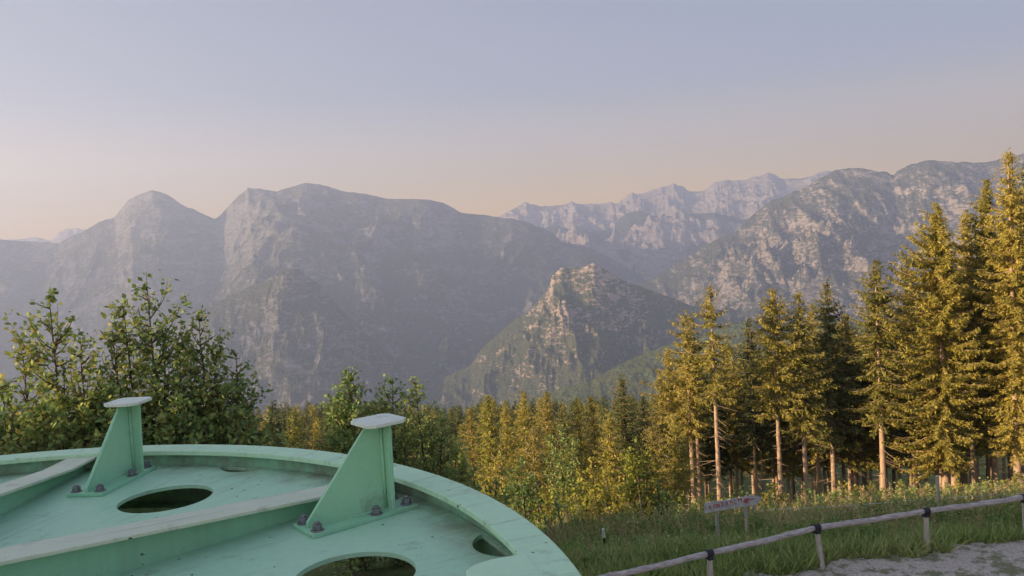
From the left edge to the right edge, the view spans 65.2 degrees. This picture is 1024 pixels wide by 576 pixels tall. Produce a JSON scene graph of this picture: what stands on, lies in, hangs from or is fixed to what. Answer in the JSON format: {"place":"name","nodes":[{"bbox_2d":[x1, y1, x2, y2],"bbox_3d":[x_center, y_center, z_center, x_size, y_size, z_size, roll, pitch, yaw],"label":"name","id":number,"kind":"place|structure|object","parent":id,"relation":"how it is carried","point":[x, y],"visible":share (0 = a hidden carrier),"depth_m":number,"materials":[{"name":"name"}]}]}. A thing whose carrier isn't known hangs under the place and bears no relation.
{"place":"outdoors","nodes":[
{"label":"outdoors","id":0,"kind":"place"},
{"bbox_2d":[8,228,84,242],"bbox_3d":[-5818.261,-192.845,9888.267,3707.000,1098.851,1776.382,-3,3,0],"label":"mountain","id":1,"kind":"structure","parent":0,"point":[61,236],"depth_m":10289.60,"materials":[{"name":"stone"}]},
{"bbox_2d":[96,268,432,420],"bbox_3d":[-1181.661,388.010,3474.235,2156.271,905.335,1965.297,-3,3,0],"label":"mountain","id":2,"kind":"structure","parent":0,"point":[301,336],"depth_m":3700.74,"materials":[{"name":"grey stone"}]},
{"bbox_2d":[0,183,639,442],"bbox_3d":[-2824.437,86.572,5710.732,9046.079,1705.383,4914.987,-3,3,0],"label":"mountain","id":3,"kind":"structure","parent":0,"point":[433,293],"depth_m":5750.29,"materials":[{"name":"grey stone"}]},
{"bbox_2d":[0,0,1023,240],"label":"sky","id":4,"kind":"structure","parent":0,"point":[479,107],"materials":[{"name":"blue"}]},
{"bbox_2d":[416,263,736,415],"bbox_3d":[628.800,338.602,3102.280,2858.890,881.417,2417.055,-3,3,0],"label":"mountain","id":5,"kind":"structure","parent":0,"point":[577,325],"depth_m":3325.54,"materials":[{"name":"grey stone"}]},
{"bbox_2d":[544,211,747,245],"bbox_3d":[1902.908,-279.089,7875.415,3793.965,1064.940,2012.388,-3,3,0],"label":"mountain","id":6,"kind":"structure","parent":0,"point":[625,223],"depth_m":8259.84,"materials":[{"name":"grey stone"}]},
{"bbox_2d":[304,447,1007,575],"bbox_3d":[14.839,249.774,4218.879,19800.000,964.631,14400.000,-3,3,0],"label":"ground","id":7,"kind":"structure","parent":0,"point":[380,568],"depth_m":114.71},
{"bbox_2d":[0,383,79,454],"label":"leafy shrub","id":8,"kind":"object","parent":7,"relation":"on","point":[16,428],"visible":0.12,"depth_m":11.40,"materials":[{"name":"green plant"}]},
{"bbox_2d":[11,391,104,451],"bbox_3d":[-6.718,4.479,12.368,1.892,5.897,2.510,-6,4,-39],"label":"leafy shrub","id":9,"kind":"object","parent":7,"relation":"on","point":[84,426],"visible":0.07,"depth_m":12.03,"materials":[{"name":"green plant"}]},
{"bbox_2d":[0,287,128,451],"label":"leafy tree","id":10,"kind":"object","parent":7,"relation":"on","point":[48,383],"visible":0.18,"depth_m":12.57,"materials":[{"name":"green plant"}]},
{"bbox_2d":[59,381,157,512],"bbox_3d":[-5.974,4.403,12.380,2.033,5.960,2.401,-6,4,-37],"label":"leafy shrub","id":11,"kind":"object","parent":7,"relation":"on","point":[106,418],"visible":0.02,"depth_m":12.10,"materials":[{"name":"green plant"}]},
{"bbox_2d":[77,269,213,444],"bbox_3d":[-5.901,3.517,13.194,2.101,7.645,2.035,-5,3,-30],"label":"leafy tree","id":12,"kind":"object","parent":7,"relation":"on","point":[159,335],"visible":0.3,"depth_m":13.06,"materials":[{"name":"green plant"}]},
{"bbox_2d":[126,378,213,512],"bbox_3d":[-5.344,4.404,12.845,2.015,6.005,2.396,-6,4,-36],"label":"leafy shrub","id":13,"kind":"object","parent":7,"relation":"on","point":[168,426],"visible":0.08,"depth_m":12.34,"materials":[{"name":"green plant"}]},
{"bbox_2d":[165,304,275,444],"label":"leafy tree","id":14,"kind":"object","parent":7,"relation":"on","point":[216,389],"visible":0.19,"depth_m":13.50,"materials":[{"name":"green plant"}]},
{"bbox_2d":[177,390,267,445],"bbox_3d":[-4.756,4.509,13.393,2.236,5.718,2.235,-3,3,0],"label":"leafy shrub","id":15,"kind":"object","parent":7,"relation":"on","point":[245,437],"visible":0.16,"depth_m":13.03,"materials":[{"name":"green plant"}]},
{"bbox_2d":[262,400,291,447],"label":"spruce","id":16,"kind":"object","parent":7,"relation":"on","point":[275,424],"visible":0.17,"depth_m":83.70,"materials":[{"name":"green plant"}]},
{"bbox_2d":[249,415,306,575],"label":"leafy shrub","id":17,"kind":"object","parent":7,"relation":"on","point":[272,442],"visible":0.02,"depth_m":13.81,"materials":[{"name":"green plant"}]},
{"bbox_2d":[0,397,580,575],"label":"lift wheel","id":18,"kind":"object","parent":7,"relation":"on","point":[233,510],"visible":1,"depth_m":2.31,"materials":[{"name":"metal"},{"name":"paint"},{"name":"green paint"}]},
{"bbox_2d":[284,406,315,449],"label":"spruce","id":19,"kind":"object","parent":7,"relation":"on","point":[294,431],"visible":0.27,"depth_m":86.09,"materials":[{"name":"green plant"}]},
{"bbox_2d":[299,407,311,445],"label":"spruce","id":20,"kind":"object","parent":7,"relation":"on","point":[306,416],"visible":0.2,"depth_m":187.92,"materials":[{"name":"green plant"}]},
{"bbox_2d":[305,405,327,448],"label":"spruce","id":21,"kind":"object","parent":7,"relation":"on","point":[313,408],"visible":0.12,"depth_m":174.79,"materials":[{"name":"green plant"}]},
{"bbox_2d":[309,416,329,450],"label":"spruce","id":22,"kind":"object","parent":7,"relation":"on","point":[317,431],"visible":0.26,"depth_m":116.97,"materials":[{"name":"green plant"}]},
{"bbox_2d":[320,421,363,575],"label":"leafy shrub","id":23,"kind":"object","parent":7,"relation":"on","point":[344,436],"visible":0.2,"depth_m":19.08,"materials":[{"name":"green plant"}]},
{"bbox_2d":[309,365,385,572],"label":"leafy tree","id":24,"kind":"object","parent":7,"relation":"on","point":[351,407],"visible":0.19,"depth_m":19.98,"materials":[{"name":"green plant"}]},
{"bbox_2d":[371,374,433,566],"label":"leafy tree","id":25,"kind":"object","parent":7,"relation":"on","point":[396,429],"visible":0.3,"depth_m":20.47,"materials":[{"name":"green plant"}]},
{"bbox_2d":[384,422,426,563],"bbox_3d":[-3.101,5.486,21.391,1.958,4.286,1.726,-3,3,0],"label":"leafy shrub","id":26,"kind":"object","parent":7,"relation":"on","point":[413,457],"visible":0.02,"depth_m":21.54,"materials":[{"name":"green plant"}]},
{"bbox_2d":[398,375,471,483],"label":"leafy tree","id":27,"kind":"object","parent":7,"relation":"on","point":[437,462],"visible":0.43,"depth_m":21.28,"materials":[{"name":"green plant"}]},
{"bbox_2d":[418,426,481,488],"bbox_3d":[-1.817,5.885,23.454,2.002,4.027,1.695,-3,3,0],"label":"leafy shrub","id":28,"kind":"object","parent":7,"relation":"on","point":[463,466],"visible":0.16,"depth_m":23.31,"materials":[{"name":"green plant"}]},
{"bbox_2d":[447,410,464,467],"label":"spruce","id":29,"kind":"object","parent":7,"relation":"on","point":[455,422],"visible":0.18,"depth_m":115.67,"materials":[{"name":"green plant"}]},
{"bbox_2d":[453,408,488,488],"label":"spruce tree","id":30,"kind":"object","parent":7,"relation":"on","point":[470,437],"visible":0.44,"depth_m":56.54,"materials":[{"name":"green plant"}]},
{"bbox_2d":[445,465,509,504],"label":"leafy shrub","id":31,"kind":"object","parent":7,"relation":"on","point":[478,488],"visible":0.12,"depth_m":22.33,"materials":[{"name":"green plant"}]},
{"bbox_2d":[467,394,519,506],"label":"young conifer","id":32,"kind":"object","parent":7,"relation":"on","point":[491,437],"visible":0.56,"depth_m":47.39,"materials":[{"name":"green plant"}]},
{"bbox_2d":[479,450,519,511],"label":"young conifer","id":33,"kind":"object","parent":7,"relation":"on","point":[500,460],"visible":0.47,"depth_m":40.47,"materials":[{"name":"green plant"}]},
{"bbox_2d":[496,403,520,510],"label":"young conifer","id":34,"kind":"object","parent":7,"relation":"on","point":[506,421],"visible":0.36,"depth_m":50.42,"materials":[{"name":"green plant"}]},
{"bbox_2d":[498,454,543,524],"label":"leafy shrub","id":35,"kind":"object","parent":7,"relation":"on","point":[525,495],"visible":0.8,"depth_m":30.36,"materials":[{"name":"green plant"}]},
{"bbox_2d":[507,389,549,512],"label":"young conifer","id":36,"kind":"object","parent":7,"relation":"on","point":[524,421],"visible":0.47,"depth_m":49.45,"materials":[{"name":"green plant"}]},
{"bbox_2d":[511,400,546,497],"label":"spruce","id":37,"kind":"object","parent":7,"relation":"on","point":[521,446],"visible":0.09,"depth_m":84.97,"materials":[{"name":"green plant"}]},
{"bbox_2d":[515,426,554,520],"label":"young conifer","id":38,"kind":"object","parent":7,"relation":"on","point":[535,466],"visible":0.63,"depth_m":42.44,"materials":[{"name":"green plant"}]},
{"bbox_2d":[527,485,563,527],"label":"leafy shrub","id":39,"kind":"object","parent":7,"relation":"on","point":[547,499],"visible":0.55,"depth_m":29.38,"materials":[{"name":"green plant"}]},
{"bbox_2d":[535,391,566,514],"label":"young conifer","id":40,"kind":"object","parent":7,"relation":"on","point":[547,422],"visible":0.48,"depth_m":52.40,"materials":[{"name":"green plant"}]},
{"bbox_2d":[538,498,579,533],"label":"leafy shrub","id":41,"kind":"object","parent":7,"relation":"on","point":[557,506],"visible":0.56,"depth_m":25.97,"materials":[{"name":"green plant"}]},
{"bbox_2d":[547,402,575,498],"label":"young conifer","id":42,"kind":"object","parent":7,"relation":"on","point":[561,420],"visible":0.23,"depth_m":55.53,"materials":[{"name":"green plant"}]},
{"bbox_2d":[540,422,584,519],"bbox_3d":[2.311,8.594,36.579,1.947,5.067,2.053,-3,3,0],"label":"leafy shrub","id":43,"kind":"object","parent":7,"relation":"on","point":[563,480],"visible":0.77,"depth_m":36.40,"materials":[{"name":"green plant"}]},
{"bbox_2d":[555,476,595,522],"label":"leafy shrub","id":44,"kind":"object","parent":7,"relation":"on","point":[575,500],"visible":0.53,"depth_m":28.37,"materials":[{"name":"green plant"}]},
{"bbox_2d":[558,398,601,506],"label":"young conifer","id":45,"kind":"object","parent":7,"relation":"on","point":[582,444],"visible":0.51,"depth_m":50.48,"materials":[{"name":"green plant"}]},
{"bbox_2d":[572,456,616,516],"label":"leafy shrub","id":46,"kind":"object","parent":7,"relation":"on","point":[592,476],"visible":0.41,"depth_m":33.40,"materials":[{"name":"green plant"}]},
{"bbox_2d":[577,396,614,504],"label":"young conifer","id":47,"kind":"object","parent":7,"relation":"on","point":[593,420],"visible":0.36,"depth_m":53.46,"materials":[{"name":"green plant"}]},
{"bbox_2d":[582,465,629,522],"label":"leafy shrub","id":48,"kind":"object","parent":7,"relation":"on","point":[607,496],"visible":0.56,"depth_m":29.37,"materials":[{"name":"green plant"}]},
{"bbox_2d":[589,408,630,505],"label":"young conifer","id":49,"kind":"object","parent":7,"relation":"on","point":[608,454],"visible":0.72,"depth_m":48.46,"materials":[{"name":"green plant"}]},
{"bbox_2d":[604,493,641,518],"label":"leafy shrub","id":50,"kind":"object","parent":7,"relation":"on","point":[621,507],"visible":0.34,"depth_m":27.31,"materials":[{"name":"green plant"}]},
{"bbox_2d":[598,373,649,505],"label":"spruce tree","id":51,"kind":"object","parent":7,"relation":"on","point":[625,428],"visible":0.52,"depth_m":58.43,"materials":[{"name":"green plant"}]},
{"bbox_2d":[615,438,664,517],"bbox_3d":[4.843,7.487,30.525,1.883,3.943,2.097,-3,3,0],"label":"leafy shrub","id":52,"kind":"object","parent":7,"relation":"on","point":[636,475],"visible":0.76,"depth_m":30.24,"materials":[{"name":"green plant"}]},
{"bbox_2d":[632,395,663,505],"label":"spruce tree","id":53,"kind":"object","parent":7,"relation":"on","point":[643,422],"visible":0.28,"depth_m":60.54,"materials":[{"name":"green plant"}]},
{"bbox_2d":[637,426,680,507],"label":"young conifer","id":54,"kind":"object","parent":7,"relation":"on","point":[653,444],"visible":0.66,"depth_m":44.44,"materials":[{"name":"green plant"}]},
{"bbox_2d":[644,371,680,500],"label":"young conifer","id":55,"kind":"object","parent":7,"relation":"on","point":[661,426],"visible":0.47,"depth_m":51.44,"materials":[{"name":"green plant"}]},
{"bbox_2d":[644,476,682,516],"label":"leafy shrub","id":56,"kind":"object","parent":7,"relation":"on","point":[659,502],"visible":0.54,"depth_m":30.31,"materials":[{"name":"green plant"}]},
{"bbox_2d":[649,348,695,501],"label":"young conifer","id":57,"kind":"object","parent":7,"relation":"on","point":[669,369],"visible":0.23,"depth_m":52.33,"materials":[{"name":"green plant"}]},
{"bbox_2d":[639,308,710,506],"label":"spruce tree","id":58,"kind":"object","parent":7,"relation":"on","point":[690,431],"visible":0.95,"depth_m":49.26,"materials":[{"name":"green plant"}]},
{"bbox_2d":[656,412,700,509],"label":"young conifer","id":59,"kind":"object","parent":7,"relation":"on","point":[678,469],"visible":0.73,"depth_m":45.48,"materials":[{"name":"green plant"}]},
{"bbox_2d":[569,514,790,566],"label":"meadow herbs","id":60,"kind":"object","parent":7,"relation":"on","point":[646,541],"visible":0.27,"depth_m":19.98,"materials":[{"name":"green plant"}]},
{"bbox_2d":[676,396,707,499],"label":"spruce tree","id":61,"kind":"object","parent":7,"relation":"on","point":[694,446],"visible":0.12,"depth_m":55.34,"materials":[{"name":"green plant"}]},
{"bbox_2d":[669,311,719,505],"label":"spruce tree","id":62,"kind":"object","parent":7,"relation":"on","point":[698,453],"visible":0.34,"depth_m":50.86,"materials":[{"name":"green plant"}]},
{"bbox_2d":[682,282,745,500],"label":"spruce tree","id":63,"kind":"object","parent":7,"relation":"on","point":[710,356],"visible":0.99,"depth_m":47.16,"materials":[{"name":"green plant"}]},
{"bbox_2d":[693,358,739,491],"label":"spruce tree","id":64,"kind":"object","parent":7,"relation":"on","point":[708,436],"visible":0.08,"depth_m":58.04,"materials":[{"name":"green plant"}]},
{"bbox_2d":[697,369,739,487],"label":"spruce tree","id":65,"kind":"object","parent":7,"relation":"on","point":[711,450],"visible":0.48,"depth_m":55.63,"materials":[{"name":"green plant"}]},
{"bbox_2d":[705,356,756,496],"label":"spruce tree","id":66,"kind":"object","parent":7,"relation":"on","point":[733,394],"visible":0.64,"depth_m":55.63,"materials":[{"name":"green plant"}]},
{"bbox_2d":[704,495,761,536],"bbox_3d":[5.789,6.283,21.073,1.610,1.671,0.379,-4,3,-10],"label":"direction sign","id":67,"kind":"object","parent":7,"relation":"on","point":[744,502],"visible":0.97,"depth_m":20.89,"materials":[{"name":"white wood"}]},
{"bbox_2d":[722,369,760,494],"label":"spruce tree","id":68,"kind":"object","parent":7,"relation":"on","point":[744,469],"visible":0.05,"depth_m":57.18,"materials":[{"name":"green plant"}]},
{"bbox_2d":[733,319,776,495],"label":"spruce tree","id":69,"kind":"object","parent":7,"relation":"on","point":[750,411],"visible":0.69,"depth_m":52.38,"materials":[{"name":"green plant"}]},
{"bbox_2d":[730,380,788,500],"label":"spruce tree","id":70,"kind":"object","parent":7,"relation":"on","point":[767,453],"visible":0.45,"depth_m":53.28,"materials":[{"name":"green plant"}]},
{"bbox_2d":[741,345,783,499],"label":"spruce tree","id":71,"kind":"object","parent":7,"relation":"on","point":[772,460],"visible":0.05,"depth_m":59.30,"materials":[{"name":"green plant"}]},
{"bbox_2d":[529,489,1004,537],"bbox_3d":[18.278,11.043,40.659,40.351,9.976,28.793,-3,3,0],"label":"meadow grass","id":72,"kind":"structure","parent":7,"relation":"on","point":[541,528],"depth_m":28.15,"materials":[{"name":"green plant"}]},
{"bbox_2d":[757,445,793,489],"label":"spruce tree","id":73,"kind":"object","parent":7,"relation":"on","point":[767,463],"visible":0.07,"depth_m":64.58,"materials":[{"name":"green plant"}]},
{"bbox_2d":[761,483,789,505],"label":"leafy shrub","id":74,"kind":"object","parent":7,"relation":"on","point":[773,491],"visible":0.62,"depth_m":40.65,"materials":[{"name":"green plant"}]},
{"bbox_2d":[733,287,821,502],"bbox_3d":[16.180,7.014,48.492,4.899,14.301,5.188,-1,4,38],"label":"spruce tree","id":75,"kind":"object","parent":7,"relation":"on","point":[775,379],"visible":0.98,"depth_m":48.05,"materials":[{"name":"green plant"}]},
{"bbox_2d":[541,494,1023,575],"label":"meadow grass","id":76,"kind":"structure","parent":7,"relation":"on","point":[943,535],"depth_m":18.62,"materials":[{"name":"green plant"}]},
{"bbox_2d":[542,481,1023,551],"bbox_3d":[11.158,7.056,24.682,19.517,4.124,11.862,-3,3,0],"label":"meadow herbs","id":77,"kind":"object","parent":7,"relation":"on","point":[712,527],"visible":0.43,"depth_m":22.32,"materials":[{"name":"green plant"}]},
{"bbox_2d":[762,342,810,500],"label":"spruce tree","id":78,"kind":"object","parent":7,"relation":"on","point":[787,460],"visible":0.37,"depth_m":54.61,"materials":[{"name":"green plant"}]},
{"bbox_2d":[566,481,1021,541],"bbox_3d":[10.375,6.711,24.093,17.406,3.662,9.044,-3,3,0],"label":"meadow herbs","id":79,"kind":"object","parent":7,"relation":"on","point":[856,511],"visible":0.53,"depth_m":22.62,"materials":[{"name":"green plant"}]},
{"bbox_2d":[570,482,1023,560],"bbox_3d":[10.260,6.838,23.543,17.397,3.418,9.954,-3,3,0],"label":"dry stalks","id":80,"kind":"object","parent":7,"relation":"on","point":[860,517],"visible":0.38,"depth_m":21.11,"materials":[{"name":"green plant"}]},
{"bbox_2d":[573,474,1023,523],"bbox_3d":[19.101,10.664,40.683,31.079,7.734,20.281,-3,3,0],"label":"meadow herbs","id":81,"kind":"object","parent":7,"relation":"on","point":[915,488],"visible":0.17,"depth_m":34.35,"materials":[{"name":"green plant"}]},
{"bbox_2d":[769,291,839,499],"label":"spruce tree","id":82,"kind":"object","parent":7,"relation":"on","point":[805,425],"visible":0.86,"depth_m":48.13,"materials":[{"name":"green plant"}]},
{"bbox_2d":[598,494,1023,575],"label":"rail fence","id":83,"kind":"object","parent":7,"relation":"on","point":[815,529],"visible":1,"depth_m":17.70,"materials":[{"name":"wood"}]},
{"bbox_2d":[602,476,1021,544],"bbox_3d":[10.424,6.640,24.660,18.020,2.444,3.239,-4,3,-18],"label":"wire fence","id":84,"kind":"object","parent":7,"relation":"on","point":[937,497],"visible":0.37,"depth_m":25.81,"materials":[{"name":"metal"}]},
{"bbox_2d":[779,329,847,495],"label":"spruce tree","id":85,"kind":"object","parent":7,"relation":"on","point":[812,471],"visible":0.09,"depth_m":53.59,"materials":[{"name":"green plant"}]},
{"bbox_2d":[789,303,844,495],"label":"spruce tree","id":86,"kind":"object","parent":7,"relation":"on","point":[817,466],"visible":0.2,"depth_m":52.35,"materials":[{"name":"green plant"}]},
{"bbox_2d":[787,277,870,492],"bbox_3d":[19.952,6.944,50.483,4.943,15.284,4.763,-4,3,-11],"label":"spruce tree","id":87,"kind":"object","parent":7,"relation":"on","point":[835,441],"visible":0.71,"depth_m":50.13,"materials":[{"name":"green plant"}]},
{"bbox_2d":[825,310,877,492],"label":"spruce tree","id":88,"kind":"object","parent":7,"relation":"on","point":[850,456],"visible":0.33,"depth_m":53.15,"materials":[{"name":"green plant"}]},
{"bbox_2d":[833,349,886,490],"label":"spruce tree","id":89,"kind":"object","parent":7,"relation":"on","point":[855,425],"visible":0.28,"depth_m":52.95,"materials":[{"name":"green plant"}]},
{"bbox_2d":[837,257,917,490],"bbox_3d":[21.760,5.828,47.368,4.611,15.303,4.631,-1,4,39],"label":"spruce tree","id":90,"kind":"object","parent":7,"relation":"on","point":[881,300],"visible":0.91,"depth_m":47.09,"materials":[{"name":"green plant"}]},
{"bbox_2d":[855,323,906,485],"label":"spruce tree","id":91,"kind":"object","parent":7,"relation":"on","point":[875,452],"visible":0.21,"depth_m":52.86,"materials":[{"name":"green plant"}]},
{"bbox_2d":[866,326,907,493],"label":"spruce tree","id":92,"kind":"object","parent":7,"relation":"on","point":[894,472],"visible":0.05,"depth_m":58.22,"materials":[{"name":"green plant"}]},
{"bbox_2d":[881,255,937,492],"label":"spruce tree","id":93,"kind":"object","parent":7,"relation":"on","point":[914,476],"visible":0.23,"depth_m":51.34,"materials":[{"name":"green plant"}]},
{"bbox_2d":[880,321,939,488],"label":"spruce tree","id":94,"kind":"object","parent":7,"relation":"on","point":[909,454],"visible":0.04,"depth_m":53.61,"materials":[{"name":"green plant"}]},
{"bbox_2d":[865,201,990,487],"bbox_3d":[23.950,3.985,46.644,6.712,18.032,6.960,-3,3,0],"label":"spruce tree","id":95,"kind":"object","parent":7,"relation":"on","point":[943,429],"visible":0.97,"depth_m":45.91,"materials":[{"name":"green plant"}]},
{"bbox_2d":[916,235,983,490],"bbox_3d":[26.334,4.986,47.864,3.513,16.677,3.544,-3,3,0],"label":"spruce tree","id":96,"kind":"object","parent":7,"relation":"on","point":[954,478],"visible":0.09,"depth_m":47.53,"materials":[{"name":"green plant"}]},
{"bbox_2d":[937,210,1001,487],"bbox_3d":[28.082,4.446,49.323,4.750,18.596,4.978,-2,3,23],"label":"spruce tree","id":97,"kind":"object","parent":7,"relation":"on","point":[972,475],"visible":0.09,"depth_m":49.05,"materials":[{"name":"green plant"}]},
{"bbox_2d":[940,179,1021,486],"bbox_3d":[27.672,3.263,47.364,4.995,19.602,5.070,-3,3,0],"label":"spruce tree","id":98,"kind":"object","parent":7,"relation":"on","point":[985,193],"visible":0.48,"depth_m":46.97,"materials":[{"name":"green plant"}]},
{"bbox_2d":[961,147,1023,486],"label":"spruce tree","id":99,"kind":"object","parent":7,"relation":"on","point":[1010,233],"visible":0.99,"depth_m":44.56,"materials":[{"name":"green plant"}]},
{"bbox_2d":[987,162,1023,462],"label":"spruce tree","id":100,"kind":"object","parent":7,"relation":"on","point":[1022,179],"visible":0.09,"depth_m":46.99,"materials":[{"name":"green plant"}]},
{"bbox_2d":[616,241,708,281],"bbox_3d":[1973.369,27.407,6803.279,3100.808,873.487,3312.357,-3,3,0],"label":"wooded mountain","id":101,"kind":"structure","parent":0,"point":[626,253],"depth_m":7435.81,"materials":[{"name":"grey stone"}]},
{"bbox_2d":[497,171,831,284],"bbox_3d":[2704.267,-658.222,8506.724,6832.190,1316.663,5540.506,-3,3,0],"label":"mountain","id":102,"kind":"structure","parent":0,"point":[661,244],"depth_m":9131.82,"materials":[{"name":"stone"}]},
{"bbox_2d":[533,320,898,413],"bbox_3d":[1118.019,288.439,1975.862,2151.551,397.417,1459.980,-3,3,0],"label":"wooded mountain","id":103,"kind":"structure","parent":0,"point":[635,369],"depth_m":2260.89,"materials":[{"name":"green plant"}]},
{"bbox_2d":[637,154,1023,324],"bbox_3d":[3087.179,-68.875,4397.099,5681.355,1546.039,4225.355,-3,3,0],"label":"mountain","id":104,"kind":"structure","parent":0,"point":[841,228],"depth_m":4891.88,"materials":[{"name":"grey stone"}]},
{"bbox_2d":[742,540,1023,575],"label":"gravel track","id":105,"kind":"structure","parent":0,"point":[993,559],"depth_m":17.61,"materials":[{"name":"grey gravel"}]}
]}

